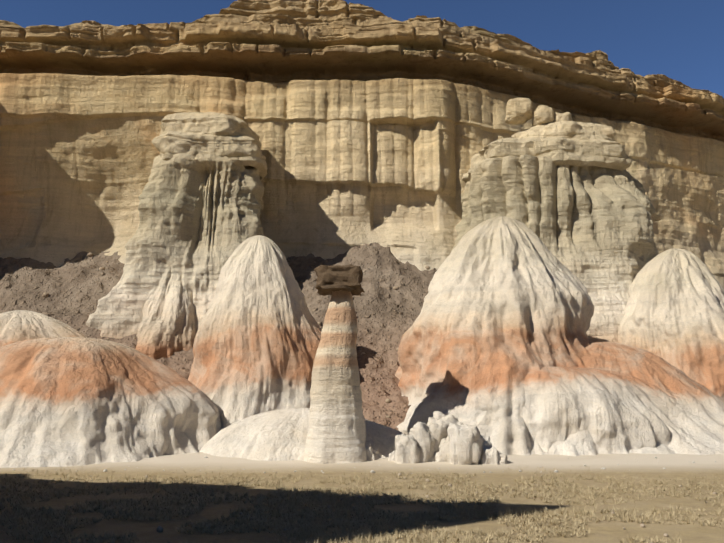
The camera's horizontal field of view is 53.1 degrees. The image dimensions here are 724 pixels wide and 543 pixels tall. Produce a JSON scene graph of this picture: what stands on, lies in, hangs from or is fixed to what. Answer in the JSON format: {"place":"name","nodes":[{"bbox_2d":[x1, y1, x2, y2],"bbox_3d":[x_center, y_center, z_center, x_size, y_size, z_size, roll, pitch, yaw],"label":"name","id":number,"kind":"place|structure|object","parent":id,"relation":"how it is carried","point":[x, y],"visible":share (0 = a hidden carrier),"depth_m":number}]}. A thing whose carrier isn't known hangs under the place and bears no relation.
{"place":"outdoors","nodes":[
{"label":"outdoors","id":0,"kind":"place"},
{"bbox_2d":[0,242,436,430],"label":"talus","id":1,"kind":"object","parent":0,"point":[74,296],"depth_m":34.48},
{"bbox_2d":[0,337,221,467],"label":"rock mound","id":2,"kind":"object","parent":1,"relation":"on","point":[72,401],"depth_m":22.81},
{"bbox_2d":[132,267,195,359],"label":"rock spire","id":3,"kind":"structure","parent":1,"relation":"on","point":[166,328],"depth_m":31.99},
{"bbox_2d":[42,252,429,417],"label":"talus rocks","id":4,"kind":"object","parent":1,"relation":"on","point":[90,254],"visible":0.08,"depth_m":34.51},
{"bbox_2d":[199,408,404,460],"bbox_3d":[-1.427,5.500,23.787,12.291,2.006,6.474,0,-10,1],"label":"low rock mound","id":5,"kind":"object","parent":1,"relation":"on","point":[280,435],"visible":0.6,"depth_m":22.57},
{"bbox_2d":[395,216,611,456],"bbox_3d":[6.423,2.419,28.450,14.080,9.695,12.082,0,-10,1],"label":"conical rock formation","id":6,"kind":"object","parent":1,"relation":"on","point":[507,307],"visible":0.69,"depth_m":26.19},
{"bbox_2d":[397,367,681,453],"bbox_3d":[5.919,5.160,25.917,14.122,3.416,6.978,0,-10,1],"label":"rock mound","id":7,"kind":"object","parent":1,"relation":"on","point":[613,412],"visible":0.52,"depth_m":23.62},
{"bbox_2d":[451,155,657,342],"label":"rock tower","id":8,"kind":"structure","parent":1,"relation":"on","point":[591,227],"depth_m":34.99},
{"bbox_2d":[462,137,631,182],"bbox_3d":[9.677,-5.749,38.002,8.758,1.900,5.128,0,-10,1],"label":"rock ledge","id":9,"kind":"object","parent":8,"relation":"on","point":[603,153],"visible":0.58,"depth_m":35.95},
{"bbox_2d":[511,121,615,140],"bbox_3d":[10.452,-6.974,38.399,5.616,1.850,3.967,0,-10,1],"label":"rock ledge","id":10,"kind":"object","parent":9,"relation":"on","point":[574,130],"visible":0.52,"depth_m":36.82},
{"bbox_2d":[505,98,532,124],"bbox_3d":[8.250,-8.439,38.094,1.478,1.370,1.166,0,-10,1],"label":"rock knob","id":11,"kind":"object","parent":10,"relation":"on","point":[519,111],"visible":1,"depth_m":37.67},
{"bbox_2d":[532,105,553,125],"bbox_3d":[9.476,-8.133,37.981,1.147,1.095,1.085,0,-10,1],"label":"rock knob","id":12,"kind":"object","parent":10,"relation":"on","point":[543,114],"visible":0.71,"depth_m":37.55},
{"bbox_2d":[553,112,572,122],"bbox_3d":[10.482,-7.861,37.919,1.078,0.938,0.865,0,-10,1],"label":"rock knob","id":13,"kind":"object","parent":10,"relation":"on","point":[560,117],"visible":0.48,"depth_m":37.62},
{"bbox_2d":[0,0,723,288],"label":"cliff rock","id":14,"kind":"object","parent":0,"point":[367,125],"visible":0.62,"depth_m":39.45},
{"bbox_2d":[86,153,264,343],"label":"rock tower","id":15,"kind":"structure","parent":14,"relation":"on","point":[199,224],"depth_m":33.93},
{"bbox_2d":[152,131,266,180],"bbox_3d":[-7.760,-5.668,37.022,6.036,1.800,4.960,0,-10,1],"label":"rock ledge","id":16,"kind":"object","parent":15,"relation":"on","point":[240,150],"visible":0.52,"depth_m":34.91},
{"bbox_2d":[160,112,261,147],"bbox_3d":[-7.805,-7.079,37.227,4.936,1.850,4.103,-2,-10,9],"label":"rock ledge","id":17,"kind":"object","parent":16,"relation":"on","point":[217,124],"visible":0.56,"depth_m":35.41},
{"bbox_2d":[0,452,723,542],"bbox_3d":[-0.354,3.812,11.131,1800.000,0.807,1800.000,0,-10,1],"label":"sand ground","id":18,"kind":"structure","parent":0,"point":[606,531],"depth_m":15.38},
{"bbox_2d":[0,310,86,346],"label":"rock mound","id":19,"kind":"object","parent":18,"relation":"on","point":[18,325],"depth_m":28.48},
{"bbox_2d":[188,235,321,429],"bbox_3d":[-4.708,2.833,28.007,8.348,8.724,8.206,0,-10,1],"label":"conical rock formation","id":20,"kind":"object","parent":18,"relation":"on","point":[257,340],"visible":0.71,"depth_m":26.44},
{"bbox_2d":[304,290,366,463],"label":"hoodoo column","id":21,"kind":"structure","parent":18,"relation":"on","point":[336,433],"depth_m":21.65},
{"bbox_2d":[314,264,363,295],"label":"caprock","id":22,"kind":"structure","parent":21,"relation":"on","point":[334,278],"depth_m":22.32},
{"bbox_2d":[0,472,716,542],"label":"small stones","id":23,"kind":"object","parent":18,"relation":"on","point":[159,528],"visible":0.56,"depth_m":12.93},
{"bbox_2d":[0,463,723,542],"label":"dry grass tufts","id":24,"kind":"object","parent":18,"relation":"on","point":[406,538],"visible":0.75,"depth_m":13.03},
{"bbox_2d":[13,456,715,474],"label":"stones","id":25,"kind":"object","parent":18,"relation":"on","point":[275,459],"visible":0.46,"depth_m":19.98},
{"bbox_2d":[365,442,378,460],"bbox_3d":[0.115,5.814,21.918,0.849,1.350,0.868,0,-10,1],"label":"pale rock","id":26,"kind":"object","parent":18,"relation":"on","point":[372,451],"visible":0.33,"depth_m":21.69},
{"bbox_2d":[388,451,394,460],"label":"pale rock","id":27,"kind":"object","parent":18,"relation":"on","point":[391,456],"visible":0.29,"depth_m":21.47},
{"bbox_2d":[394,433,419,463],"bbox_3d":[1.326,5.454,21.268,0.758,1.363,0.641,0,-10,1],"label":"pale rock","id":28,"kind":"object","parent":18,"relation":"on","point":[407,450],"visible":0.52,"depth_m":21.04},
{"bbox_2d":[409,422,434,462],"bbox_3d":[1.744,5.252,21.662,0.970,1.495,0.973,0,-10,1],"label":"pale rock","id":29,"kind":"object","parent":18,"relation":"on","point":[420,432],"visible":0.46,"depth_m":21.31},
{"bbox_2d":[427,417,447,456],"bbox_3d":[2.185,5.330,21.946,1.145,1.804,0.990,3,-10,-16],"label":"pale rock","id":30,"kind":"object","parent":18,"relation":"on","point":[437,427],"visible":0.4,"depth_m":21.63},
{"bbox_2d":[433,438,446,461],"bbox_3d":[2.469,5.603,21.545,0.770,1.252,0.735,0,-10,1],"label":"pale rock","id":31,"kind":"object","parent":18,"relation":"on","point":[437,457],"visible":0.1,"depth_m":21.32},
{"bbox_2d":[442,423,482,464],"bbox_3d":[2.953,5.246,21.237,1.228,1.604,1.016,0,-10,1],"label":"pale rock","id":32,"kind":"object","parent":18,"relation":"on","point":[463,444],"visible":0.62,"depth_m":20.87},
{"bbox_2d":[433,411,465,426],"bbox_3d":[2.737,5.301,22.351,1.315,1.940,1.087,0,-10,1],"label":"pale rock","id":33,"kind":"object","parent":32,"relation":"on","point":[450,418],"visible":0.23,"depth_m":22.12},
{"bbox_2d":[481,435,491,451],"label":"pale rock","id":34,"kind":"object","parent":18,"relation":"on","point":[487,443],"visible":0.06,"depth_m":21.42},
{"bbox_2d":[479,447,500,464],"bbox_3d":[3.707,5.623,21.168,0.731,1.003,0.625,0,-10,1],"label":"pale rock","id":35,"kind":"object","parent":18,"relation":"on","point":[490,456],"visible":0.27,"depth_m":20.96},
{"bbox_2d":[498,451,507,463],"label":"pale rock","id":36,"kind":"object","parent":18,"relation":"on","point":[503,457],"visible":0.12,"depth_m":21.00},
{"bbox_2d":[618,248,723,398],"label":"rock mound","id":37,"kind":"object","parent":18,"relation":"on","point":[674,312],"visible":0.52,"depth_m":30.82},
{"bbox_2d":[0,0,723,97],"label":"sky","id":38,"kind":"structure","parent":0,"point":[682,41]},
{"bbox_2d":[581,342,723,454],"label":"rock slope","id":39,"kind":"structure","parent":0,"point":[698,422],"depth_m":24.88}
]}

